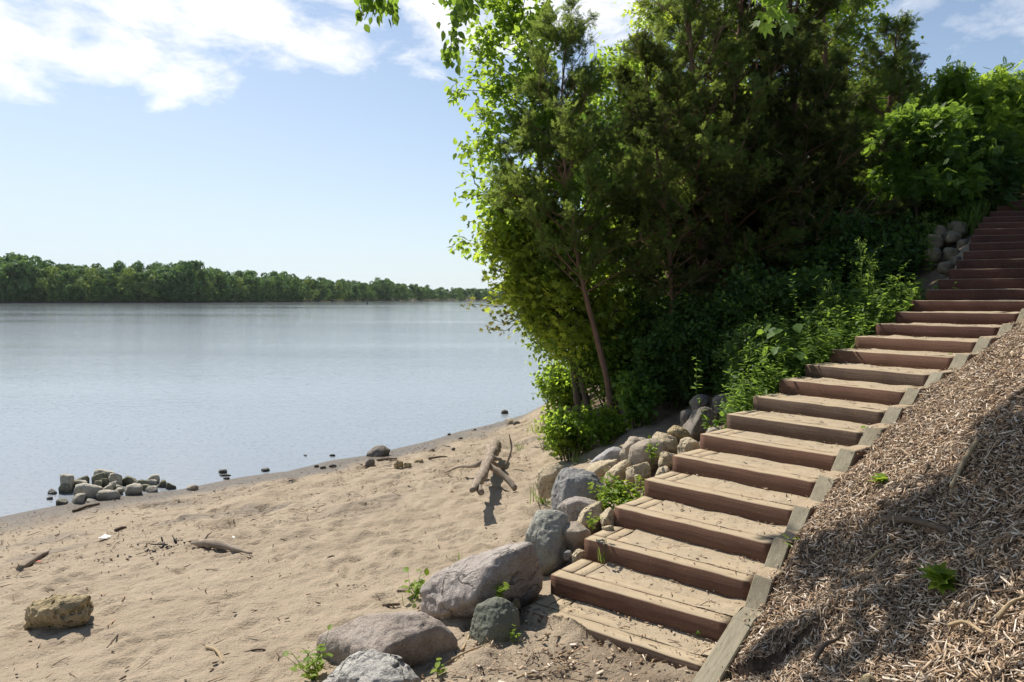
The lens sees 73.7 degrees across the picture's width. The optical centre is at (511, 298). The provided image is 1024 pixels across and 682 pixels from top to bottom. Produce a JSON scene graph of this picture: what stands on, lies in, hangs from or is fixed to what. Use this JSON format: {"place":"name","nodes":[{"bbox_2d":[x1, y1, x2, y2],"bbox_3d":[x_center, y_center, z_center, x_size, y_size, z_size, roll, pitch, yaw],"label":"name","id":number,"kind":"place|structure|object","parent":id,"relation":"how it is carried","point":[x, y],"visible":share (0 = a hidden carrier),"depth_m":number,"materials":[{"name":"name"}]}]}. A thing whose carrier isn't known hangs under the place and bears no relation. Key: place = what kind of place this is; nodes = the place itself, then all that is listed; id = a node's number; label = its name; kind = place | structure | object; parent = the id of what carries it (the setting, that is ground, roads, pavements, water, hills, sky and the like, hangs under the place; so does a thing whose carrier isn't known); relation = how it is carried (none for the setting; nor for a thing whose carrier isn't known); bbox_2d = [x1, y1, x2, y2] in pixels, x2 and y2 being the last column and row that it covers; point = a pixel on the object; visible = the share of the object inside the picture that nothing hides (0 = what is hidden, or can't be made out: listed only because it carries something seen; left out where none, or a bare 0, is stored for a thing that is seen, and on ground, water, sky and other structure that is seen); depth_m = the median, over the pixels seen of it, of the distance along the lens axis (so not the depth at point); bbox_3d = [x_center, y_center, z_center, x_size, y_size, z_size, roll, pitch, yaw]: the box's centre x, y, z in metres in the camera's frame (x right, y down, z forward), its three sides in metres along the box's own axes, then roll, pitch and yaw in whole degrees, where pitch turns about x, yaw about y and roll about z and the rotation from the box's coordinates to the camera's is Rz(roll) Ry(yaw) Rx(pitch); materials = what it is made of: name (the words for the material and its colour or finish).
{"place":"outdoors","nodes":[
{"label":"outdoors","id":0,"kind":"place"},
{"bbox_2d":[0,296,495,302],"bbox_3d":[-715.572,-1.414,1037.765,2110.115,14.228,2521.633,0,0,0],"label":"bank","id":1,"kind":"structure","parent":0,"point":[241,301],"depth_m":635.88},
{"bbox_2d":[0,264,21,301],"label":"tree","id":2,"kind":"object","parent":1,"relation":"on","point":[2,276],"visible":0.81,"depth_m":534.57,"materials":[{"name":"green plant"}]},
{"bbox_2d":[0,255,51,302],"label":"tree","id":3,"kind":"object","parent":1,"relation":"on","point":[25,286],"visible":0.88,"depth_m":537.51,"materials":[{"name":"green plant"}]},
{"bbox_2d":[27,266,65,301],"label":"tree","id":4,"kind":"object","parent":1,"relation":"on","point":[45,282],"visible":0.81,"depth_m":542.25,"materials":[{"name":"green plant"}]},
{"bbox_2d":[43,269,82,301],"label":"tree","id":5,"kind":"object","parent":1,"relation":"on","point":[69,290],"visible":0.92,"depth_m":544.77,"materials":[{"name":"green plant"}]},
{"bbox_2d":[71,267,109,301],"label":"tree","id":6,"kind":"object","parent":1,"relation":"on","point":[91,280],"visible":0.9,"depth_m":549.06,"materials":[{"name":"green plant"}]},
{"bbox_2d":[88,274,121,301],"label":"tree","id":7,"kind":"object","parent":1,"relation":"on","point":[110,290],"visible":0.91,"depth_m":552.87,"materials":[{"name":"green plant"}]},
{"bbox_2d":[115,268,144,301],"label":"tree","id":8,"kind":"object","parent":1,"relation":"on","point":[124,279],"visible":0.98,"depth_m":561.19,"materials":[{"name":"green plant"}]},
{"bbox_2d":[131,274,165,301],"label":"tree","id":9,"kind":"object","parent":1,"relation":"on","point":[146,287],"visible":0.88,"depth_m":566.56,"materials":[{"name":"green plant"}]},
{"bbox_2d":[141,268,190,301],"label":"tree","id":10,"kind":"object","parent":1,"relation":"on","point":[164,275],"visible":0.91,"depth_m":573.00,"materials":[{"name":"green plant"}]},
{"bbox_2d":[173,260,216,301],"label":"tree","id":11,"kind":"object","parent":1,"relation":"on","point":[189,267],"visible":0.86,"depth_m":591.80,"materials":[{"name":"green plant"}]},
{"bbox_2d":[213,272,233,300],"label":"tree","id":12,"kind":"object","parent":1,"relation":"on","point":[224,276],"visible":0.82,"depth_m":627.12,"materials":[{"name":"green plant"}]},
{"bbox_2d":[230,276,251,300],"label":"tree","id":13,"kind":"object","parent":1,"relation":"on","point":[236,284],"visible":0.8,"depth_m":646.27,"materials":[{"name":"green plant"}]},
{"bbox_2d":[0,252,504,302],"bbox_3d":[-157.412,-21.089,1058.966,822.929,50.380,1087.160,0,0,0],"label":"bank woods","id":14,"kind":"object","parent":1,"relation":"on","point":[10,259],"visible":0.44,"depth_m":630.24,"materials":[{"name":"green plant"}]},
{"bbox_2d":[274,271,310,300],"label":"tree","id":15,"kind":"object","parent":1,"relation":"on","point":[294,284],"visible":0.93,"depth_m":721.55,"materials":[{"name":"green plant"}]},
{"bbox_2d":[0,300,576,516],"bbox_3d":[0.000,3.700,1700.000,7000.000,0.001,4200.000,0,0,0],"label":"river water","id":16,"kind":"structure","parent":0,"point":[181,395],"depth_m":29.39,"materials":[{"name":"blue liquid"}]},
{"bbox_2d":[0,192,1023,681],"bbox_3d":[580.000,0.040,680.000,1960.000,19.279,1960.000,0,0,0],"label":"ground","id":17,"kind":"structure","parent":0,"point":[166,640],"depth_m":7.59,"materials":[{"name":"sand"}]},
{"bbox_2d":[16,549,48,569],"bbox_3d":[-6.181,3.373,8.838,0.091,0.121,0.714,0,0,-10],"label":"driftwood pole","id":18,"kind":"object","parent":17,"relation":"on","point":[27,563],"visible":0.99,"depth_m":8.71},
{"bbox_2d":[23,593,93,629],"bbox_3d":[-4.484,3.105,6.708,0.743,0.474,0.526,0,0,0],"label":"rock","id":19,"kind":"object","parent":17,"relation":"on","point":[63,611],"visible":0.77,"depth_m":6.55,"materials":[{"name":"stone"}]},
{"bbox_2d":[73,483,102,499],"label":"stone","id":20,"kind":"object","parent":17,"relation":"on","point":[90,490],"visible":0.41,"depth_m":12.54,"materials":[{"name":"stone"}]},
{"bbox_2d":[96,489,120,499],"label":"stone","id":21,"kind":"object","parent":17,"relation":"on","point":[105,494],"visible":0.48,"depth_m":12.51,"materials":[{"name":"stone"}]},
{"bbox_2d":[125,483,141,495],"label":"stone","id":22,"kind":"object","parent":17,"relation":"on","point":[133,489],"visible":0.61,"depth_m":12.83,"materials":[{"name":"stone"}]},
{"bbox_2d":[190,532,251,553],"bbox_3d":[-3.771,3.205,8.870,1.148,0.201,0.158,0,0,30],"label":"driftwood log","id":23,"kind":"object","parent":17,"relation":"on","point":[213,543],"visible":1,"depth_m":8.84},
{"bbox_2d":[283,624,332,680],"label":"seedling","id":24,"kind":"object","parent":17,"relation":"on","point":[318,667],"visible":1,"depth_m":5.30,"materials":[{"name":"green plant"}]},
{"bbox_2d":[0,402,672,681],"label":"beach flotsam","id":25,"kind":"object","parent":17,"relation":"on","point":[212,669],"visible":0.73,"depth_m":10.30,"materials":[{"name":"brown wood"}]},
{"bbox_2d":[322,649,420,681],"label":"boulder","id":26,"kind":"object","parent":17,"relation":"on","point":[372,665],"visible":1,"depth_m":5.02,"materials":[{"name":"stone"}]},
{"bbox_2d":[366,445,389,456],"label":"stone","id":27,"kind":"object","parent":17,"relation":"on","point":[379,451],"visible":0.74,"depth_m":15.92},
{"bbox_2d":[316,611,457,666],"bbox_3d":[-1.056,2.952,5.782,1.198,0.725,1.018,0,0,0],"label":"boulder","id":28,"kind":"object","parent":17,"relation":"on","point":[413,638],"visible":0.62,"depth_m":5.55,"materials":[{"name":"grey stone"}]},
{"bbox_2d":[399,567,429,597],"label":"seedling","id":29,"kind":"object","parent":17,"relation":"on","point":[416,586],"visible":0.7,"depth_m":6.91,"materials":[{"name":"green plant"}]},
{"bbox_2d":[445,434,516,495],"bbox_3d":[-0.385,3.047,12.016,1.309,0.784,4.708,0,0,-11],"label":"driftwood log","id":30,"kind":"object","parent":17,"relation":"on","point":[486,463],"visible":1,"depth_m":11.82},
{"bbox_2d":[420,542,542,619],"bbox_3d":[-0.296,2.812,6.598,1.196,1.022,1.091,0,0,0],"label":"boulder","id":31,"kind":"object","parent":17,"relation":"on","point":[464,587],"visible":0.74,"depth_m":6.32,"materials":[{"name":"grey stone"}]},
{"bbox_2d":[469,597,519,645],"bbox_3d":[-0.157,2.898,6.007,0.458,0.596,0.513,0,0,0],"label":"boulder","id":32,"kind":"object","parent":17,"relation":"on","point":[495,618],"visible":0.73,"depth_m":5.84,"materials":[{"name":"stone"}]},
{"bbox_2d":[443,0,637,417],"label":"broadleaf tree","id":33,"kind":"object","parent":17,"relation":"on","point":[513,26],"visible":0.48,"depth_m":16.41,"materials":[{"name":"green plant"}]},
{"bbox_2d":[524,509,567,574],"bbox_3d":[0.357,2.663,7.417,0.492,0.781,0.727,0,0,0],"label":"boulder","id":34,"kind":"object","parent":17,"relation":"on","point":[544,536],"visible":0.66,"depth_m":7.19,"materials":[{"name":"stone"}]},
{"bbox_2d":[537,464,562,498],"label":"boulder","id":35,"kind":"object","parent":17,"relation":"on","point":[546,477],"visible":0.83,"depth_m":9.14,"materials":[{"name":"beige stone"}]},
{"bbox_2d":[458,168,646,419],"bbox_3d":[0.940,-0.119,16.424,4.559,6.396,4.034,0,0,0],"label":"broadleaf tree","id":36,"kind":"object","parent":17,"relation":"on","point":[525,290],"visible":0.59,"depth_m":15.81,"materials":[{"name":"green plant"}]},
{"bbox_2d":[460,293,520,338],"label":"maple branch","id":37,"kind":"object","parent":36,"relation":"attached to","point":[497,328],"visible":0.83,"depth_m":17.23,"materials":[{"name":"green plant"}]},
{"bbox_2d":[529,359,584,408],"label":"shrub","id":38,"kind":"object","parent":17,"relation":"on","point":[558,383],"visible":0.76,"depth_m":19.10,"materials":[{"name":"green plant"}]},
{"bbox_2d":[557,496,595,521],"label":"boulder","id":39,"kind":"object","parent":17,"relation":"on","point":[571,508],"visible":0.49,"depth_m":7.85,"materials":[{"name":"grey stone"}]},
{"bbox_2d":[534,400,619,461],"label":"shrub","id":40,"kind":"object","parent":17,"relation":"on","point":[566,430],"visible":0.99,"depth_m":13.29,"materials":[{"name":"green plant"}]},
{"bbox_2d":[550,467,603,509],"bbox_3d":[0.847,2.493,8.752,0.713,0.701,0.688,0,0,0],"label":"boulder","id":41,"kind":"object","parent":17,"relation":"on","point":[570,482],"visible":0.59,"depth_m":8.51,"materials":[{"name":"stone"}]},
{"bbox_2d":[563,521,590,553],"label":"boulder","id":42,"kind":"object","parent":17,"relation":"on","point":[576,533],"visible":0.63,"depth_m":7.23,"materials":[{"name":"brown stone"}]},
{"bbox_2d":[354,0,805,75],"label":"overhanging tree","id":43,"kind":"object","parent":17,"relation":"on","point":[463,11],"visible":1,"depth_m":6.15,"materials":[{"name":"green plant"}]},
{"bbox_2d":[509,274,650,387],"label":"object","id":44,"kind":"object","parent":17,"relation":"on","point":[557,359],"visible":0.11,"depth_m":16.67,"materials":[{"name":"green plant"}]},
{"bbox_2d":[482,0,686,416],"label":"cedar tree","id":45,"kind":"object","parent":17,"relation":"on","point":[564,143],"visible":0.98,"depth_m":14.69,"materials":[{"name":"green plant"}]},
{"bbox_2d":[577,501,603,533],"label":"boulder","id":46,"kind":"object","parent":17,"relation":"on","point":[595,509],"visible":0.73,"depth_m":7.62,"materials":[{"name":"beige stone"}]},
{"bbox_2d":[539,32,661,287],"bbox_3d":[4.175,-3.812,25.062,6.783,11.878,5.567,0,0,10],"label":"broadleaf tree","id":47,"kind":"object","parent":17,"relation":"on","point":[612,62],"visible":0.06,"depth_m":24.10,"materials":[{"name":"green plant"}]},
{"bbox_2d":[584,459,617,479],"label":"boulder","id":48,"kind":"object","parent":17,"relation":"on","point":[597,468],"visible":0.63,"depth_m":9.59,"materials":[{"name":"beige stone"}]},
{"bbox_2d":[589,447,621,463],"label":"boulder","id":49,"kind":"object","parent":17,"relation":"on","point":[611,453],"visible":0.55,"depth_m":10.09,"materials":[{"name":"grey stone"}]},
{"bbox_2d":[582,402,629,445],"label":"shrub","id":50,"kind":"object","parent":17,"relation":"on","point":[616,421],"visible":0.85,"depth_m":13.44,"materials":[{"name":"green plant"}]},
{"bbox_2d":[600,507,614,526],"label":"boulder","id":51,"kind":"object","parent":17,"relation":"on","point":[607,516],"visible":0.75,"depth_m":7.38,"materials":[{"name":"beige stone"}]},
{"bbox_2d":[559,297,658,413],"bbox_3d":[2.669,1.324,16.242,3.037,2.766,3.149,0,0,0],"label":"shrub","id":52,"kind":"object","parent":17,"relation":"on","point":[614,354],"visible":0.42,"depth_m":15.70,"materials":[{"name":"green plant"}]},
{"bbox_2d":[588,470,643,512],"bbox_3d":[1.259,2.331,7.868,0.776,0.498,0.942,0,0,0],"label":"weed patch","id":53,"kind":"object","parent":17,"relation":"on","point":[605,498],"visible":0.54,"depth_m":7.97,"materials":[{"name":"green plant"}]},
{"bbox_2d":[604,459,630,486],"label":"boulder","id":54,"kind":"object","parent":17,"relation":"on","point":[619,469],"visible":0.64,"depth_m":9.23,"materials":[{"name":"beige stone"}]},
{"bbox_2d":[571,91,691,272],"bbox_3d":[4.620,-2.482,21.830,7.015,8.727,6.825,0,0,0],"label":"broadleaf tree","id":55,"kind":"object","parent":17,"relation":"on","point":[599,122],"visible":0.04,"depth_m":21.18,"materials":[{"name":"green plant"}]},
{"bbox_2d":[619,436,645,460],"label":"boulder","id":56,"kind":"object","parent":17,"relation":"on","point":[627,445],"visible":0.62,"depth_m":9.87,"materials":[{"name":"brown stone"}]},
{"bbox_2d":[570,239,696,321],"bbox_3d":[3.332,0.272,18.790,3.758,4.185,3.916,0,0,-37],"label":"shrub","id":57,"kind":"object","parent":17,"relation":"on","point":[631,293],"visible":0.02,"depth_m":17.75,"materials":[{"name":"green plant"}]},
{"bbox_2d":[576,154,696,285],"bbox_3d":[3.810,-1.109,20.096,4.487,6.698,4.792,0,0,0],"label":"broadleaf tree","id":58,"kind":"object","parent":17,"relation":"on","point":[633,249],"visible":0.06,"depth_m":19.26,"materials":[{"name":"green plant"}]},
{"bbox_2d":[626,462,650,485],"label":"boulder","id":59,"kind":"object","parent":17,"relation":"on","point":[643,469],"visible":0.73,"depth_m":8.89,"materials":[{"name":"beige stone"}]},
{"bbox_2d":[611,370,666,428],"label":"shrub","id":60,"kind":"object","parent":17,"relation":"on","point":[638,398],"visible":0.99,"depth_m":13.73,"materials":[{"name":"green plant"}]},
{"bbox_2d":[628,438,664,470],"bbox_3d":[1.872,2.174,9.535,0.535,0.466,0.511,0,0,0],"label":"boulder","id":61,"kind":"object","parent":17,"relation":"on","point":[638,454],"visible":0.64,"depth_m":9.38,"materials":[{"name":"grey stone"}]},
{"bbox_2d":[614,309,715,409],"bbox_3d":[3.284,1.289,14.398,2.129,2.157,1.768,0,0,0],"label":"shrub","id":62,"kind":"object","parent":17,"relation":"on","point":[657,362],"visible":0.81,"depth_m":14.09,"materials":[{"name":"green plant"}]},
{"bbox_2d":[652,432,677,453],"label":"boulder","id":63,"kind":"object","parent":17,"relation":"on","point":[669,442],"visible":0.48,"depth_m":9.59,"materials":[{"name":"beige stone"}]},
{"bbox_2d":[658,451,675,469],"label":"boulder","id":64,"kind":"object","parent":17,"relation":"on","point":[665,458],"visible":0.66,"depth_m":8.64,"materials":[{"name":"beige stone"}]},
{"bbox_2d":[601,25,748,321],"bbox_3d":[3.589,-1.886,15.545,3.233,8.504,3.108,0,0,-13],"label":"cedar tree","id":65,"kind":"object","parent":17,"relation":"on","point":[686,280],"visible":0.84,"depth_m":15.14,"materials":[{"name":"green plant"}]},
{"bbox_2d":[626,267,723,364],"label":"shrub","id":66,"kind":"object","parent":17,"relation":"on","point":[682,299],"visible":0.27,"depth_m":15.41,"materials":[{"name":"green plant"}]},
{"bbox_2d":[667,425,691,444],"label":"boulder","id":67,"kind":"object","parent":17,"relation":"on","point":[679,433],"visible":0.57,"depth_m":9.79,"materials":[{"name":"stone"}]},
{"bbox_2d":[609,0,753,275],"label":"broadleaf tree","id":68,"kind":"object","parent":17,"relation":"on","point":[669,18],"visible":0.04,"depth_m":26.75,"materials":[{"name":"green plant"}]},
{"bbox_2d":[677,437,699,453],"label":"boulder","id":69,"kind":"object","parent":17,"relation":"on","point":[686,444],"visible":0.56,"depth_m":8.90,"materials":[{"name":"beige stone"}]},
{"bbox_2d":[689,394,709,410],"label":"rock","id":70,"kind":"object","parent":17,"relation":"on","point":[694,403],"visible":0.66,"depth_m":12.24,"materials":[{"name":"stone"}]},
{"bbox_2d":[682,407,721,441],"bbox_3d":[3.075,2.063,11.052,0.658,0.640,0.692,0,0,0],"label":"boulder","id":71,"kind":"object","parent":17,"relation":"on","point":[693,424],"visible":0.6,"depth_m":10.86,"materials":[{"name":"stone"}]},
{"bbox_2d":[595,0,813,304],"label":"cedar tree","id":72,"kind":"object","parent":17,"relation":"on","point":[686,17],"visible":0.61,"depth_m":15.64,"materials":[{"name":"green plant"}]},
{"bbox_2d":[421,323,994,681],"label":"tread litter","id":73,"kind":"object","parent":17,"relation":"on","point":[560,654],"visible":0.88,"depth_m":5.53,"materials":[{"name":"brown wood"}]},
{"bbox_2d":[621,0,816,92],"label":"broadleaf tree","id":74,"kind":"object","parent":17,"relation":"on","point":[647,23],"visible":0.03,"depth_m":29.36,"materials":[{"name":"green plant"}]},
{"bbox_2d":[661,203,781,295],"bbox_3d":[5.963,-1.222,19.296,4.084,4.519,4.483,0,0,0],"label":"shrub","id":75,"kind":"object","parent":17,"relation":"on","point":[762,226],"visible":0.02,"depth_m":18.57,"materials":[{"name":"green plant"}]},
{"bbox_2d":[616,0,838,297],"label":"cedar tree","id":76,"kind":"object","parent":17,"relation":"on","point":[769,48],"visible":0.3,"depth_m":16.14,"materials":[{"name":"green plant"}]},
{"bbox_2d":[675,279,779,389],"bbox_3d":[4.415,0.773,14.261,2.234,2.343,2.154,0,0,0],"label":"shrub","id":77,"kind":"object","parent":17,"relation":"on","point":[705,337],"visible":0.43,"depth_m":13.79,"materials":[{"name":"green plant"}]},
{"bbox_2d":[711,315,793,403],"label":"shrub","id":78,"kind":"object","parent":17,"relation":"on","point":[737,365],"visible":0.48,"depth_m":10.68,"materials":[{"name":"green plant"}]},
{"bbox_2d":[686,252,856,344],"bbox_3d":[5.453,0.228,14.334,3.111,2.429,2.995,0,0,39],"label":"shrub","id":79,"kind":"object","parent":17,"relation":"on","point":[771,290],"visible":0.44,"depth_m":13.69,"materials":[{"name":"green plant"}]},
{"bbox_2d":[524,195,1023,681],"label":"timber staircase","id":80,"kind":"structure","parent":17,"relation":"on","point":[987,274],"depth_m":7.40,"materials":[{"name":"wood"}]},
{"bbox_2d":[745,323,841,375],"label":"broad leaved plant","id":81,"kind":"object","parent":17,"relation":"on","point":[773,331],"visible":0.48,"depth_m":10.32,"materials":[{"name":"green plant"}]},
{"bbox_2d":[733,172,854,280],"bbox_3d":[7.910,-1.724,19.526,4.315,4.103,4.079,0,0,32],"label":"shrub","id":82,"kind":"object","parent":17,"relation":"on","point":[809,221],"visible":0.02,"depth_m":18.27,"materials":[{"name":"green plant"}]},
{"bbox_2d":[701,0,927,116],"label":"broadleaf tree","id":83,"kind":"object","parent":17,"relation":"on","point":[855,55],"visible":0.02,"depth_m":25.47,"materials":[{"name":"green plant"}]},
{"bbox_2d":[701,0,933,281],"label":"cedar tree","id":84,"kind":"object","parent":17,"relation":"on","point":[842,171],"visible":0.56,"depth_m":16.24,"materials":[{"name":"green plant"}]},
{"bbox_2d":[649,193,990,428],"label":"hillside undergrowth","id":85,"kind":"object","parent":17,"relation":"on","point":[859,325],"visible":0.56,"depth_m":11.59,"materials":[{"name":"green plant"}]},
{"bbox_2d":[783,0,895,215],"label":"cedar tree","id":86,"kind":"object","parent":17,"relation":"on","point":[843,30],"visible":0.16,"depth_m":19.35,"materials":[{"name":"green plant"}]},
{"bbox_2d":[788,0,895,92],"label":"broadleaf tree","id":87,"kind":"object","parent":17,"relation":"on","point":[867,27],"visible":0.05,"depth_m":27.11,"materials":[{"name":"green plant"}]},
{"bbox_2d":[771,198,930,297],"bbox_3d":[7.735,-1.017,15.581,3.339,2.710,3.601,0,0,-35],"label":"shrub","id":88,"kind":"object","parent":17,"relation":"on","point":[839,247],"visible":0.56,"depth_m":14.88,"materials":[{"name":"green plant"}]},
{"bbox_2d":[849,237,874,316],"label":"tall weed","id":89,"kind":"object","parent":17,"relation":"on","point":[856,290],"visible":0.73,"depth_m":12.01,"materials":[{"name":"green plant"}]},
{"bbox_2d":[812,67,916,197],"bbox_3d":[10.840,-4.063,22.404,7.136,6.717,7.282,0,0,0],"label":"broadleaf tree","id":90,"kind":"object","parent":17,"relation":"on","point":[883,104],"visible":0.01,"depth_m":21.26,"materials":[{"name":"green plant"}]},
{"bbox_2d":[718,317,1023,681],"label":"wood chip mulch","id":91,"kind":"object","parent":17,"relation":"on","point":[876,585],"visible":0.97,"depth_m":4.86,"materials":[{"name":"wood"}]},
{"bbox_2d":[880,515,952,533],"bbox_3d":[2.950,1.655,4.987,0.062,0.145,0.632,0,0,-13],"label":"stick","id":92,"kind":"object","parent":91,"relation":"on","point":[914,521],"visible":0.96,"depth_m":4.96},
{"bbox_2d":[949,436,980,487],"bbox_3d":[3.437,1.240,5.189,0.447,0.342,0.050,0,0,-32],"label":"stick","id":93,"kind":"object","parent":91,"relation":"on","point":[968,453],"visible":1,"depth_m":5.19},
{"bbox_2d":[824,9,932,212],"bbox_3d":[10.462,-4.435,19.632,3.326,7.576,3.270,0,0,0],"label":"cedar tree","id":94,"kind":"object","parent":17,"relation":"on","point":[902,56],"visible":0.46,"depth_m":19.34,"materials":[{"name":"green plant"}]},
{"bbox_2d":[836,186,996,238],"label":"shrub","id":95,"kind":"object","parent":17,"relation":"on","point":[929,210],"visible":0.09,"depth_m":17.01,"materials":[{"name":"green plant"}]},
{"bbox_2d":[844,93,993,236],"bbox_3d":[10.012,-2.877,16.585,2.663,4.372,3.182,0,0,-14],"label":"broadleaf tree","id":96,"kind":"object","parent":17,"relation":"on","point":[923,134],"visible":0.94,"depth_m":16.23,"materials":[{"name":"green plant"}]},
{"bbox_2d":[916,213,940,271],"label":"tall weed","id":97,"kind":"object","parent":17,"relation":"on","point":[926,252],"visible":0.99,"depth_m":14.01,"materials":[{"name":"green plant"}]},
{"bbox_2d":[925,247,941,262],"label":"rock","id":98,"kind":"object","parent":17,"relation":"on","point":[935,256],"visible":0.81,"depth_m":13.99,"materials":[{"name":"grey stone"}]},
{"bbox_2d":[916,561,961,594],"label":"seedling","id":99,"kind":"object","parent":17,"relation":"on","point":[940,576],"visible":1,"depth_m":4.09,"materials":[{"name":"green plant"}]},
{"bbox_2d":[943,230,961,245],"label":"rock","id":100,"kind":"object","parent":17,"relation":"on","point":[951,237],"visible":0.89,"depth_m":14.77,"materials":[{"name":"grey stone"}]},
{"bbox_2d":[915,192,999,266],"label":"shrub","id":101,"kind":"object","parent":17,"relation":"on","point":[971,221],"depth_m":15.73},
{"bbox_2d":[895,117,1023,215],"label":"broadleaf tree","id":102,"kind":"object","parent":17,"relation":"on","point":[1006,177],"visible":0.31,"depth_m":16.58,"materials":[{"name":"green plant"}]},
{"bbox_2d":[912,55,1023,191],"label":"broadleaf tree","id":103,"kind":"object","parent":17,"relation":"on","point":[997,99],"visible":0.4,"depth_m":17.60,"materials":[{"name":"green plant"}]},
{"bbox_2d":[0,0,1023,295],"label":"sky","id":104,"kind":"structure","parent":0,"point":[259,136],"materials":[{"name":"blue"}]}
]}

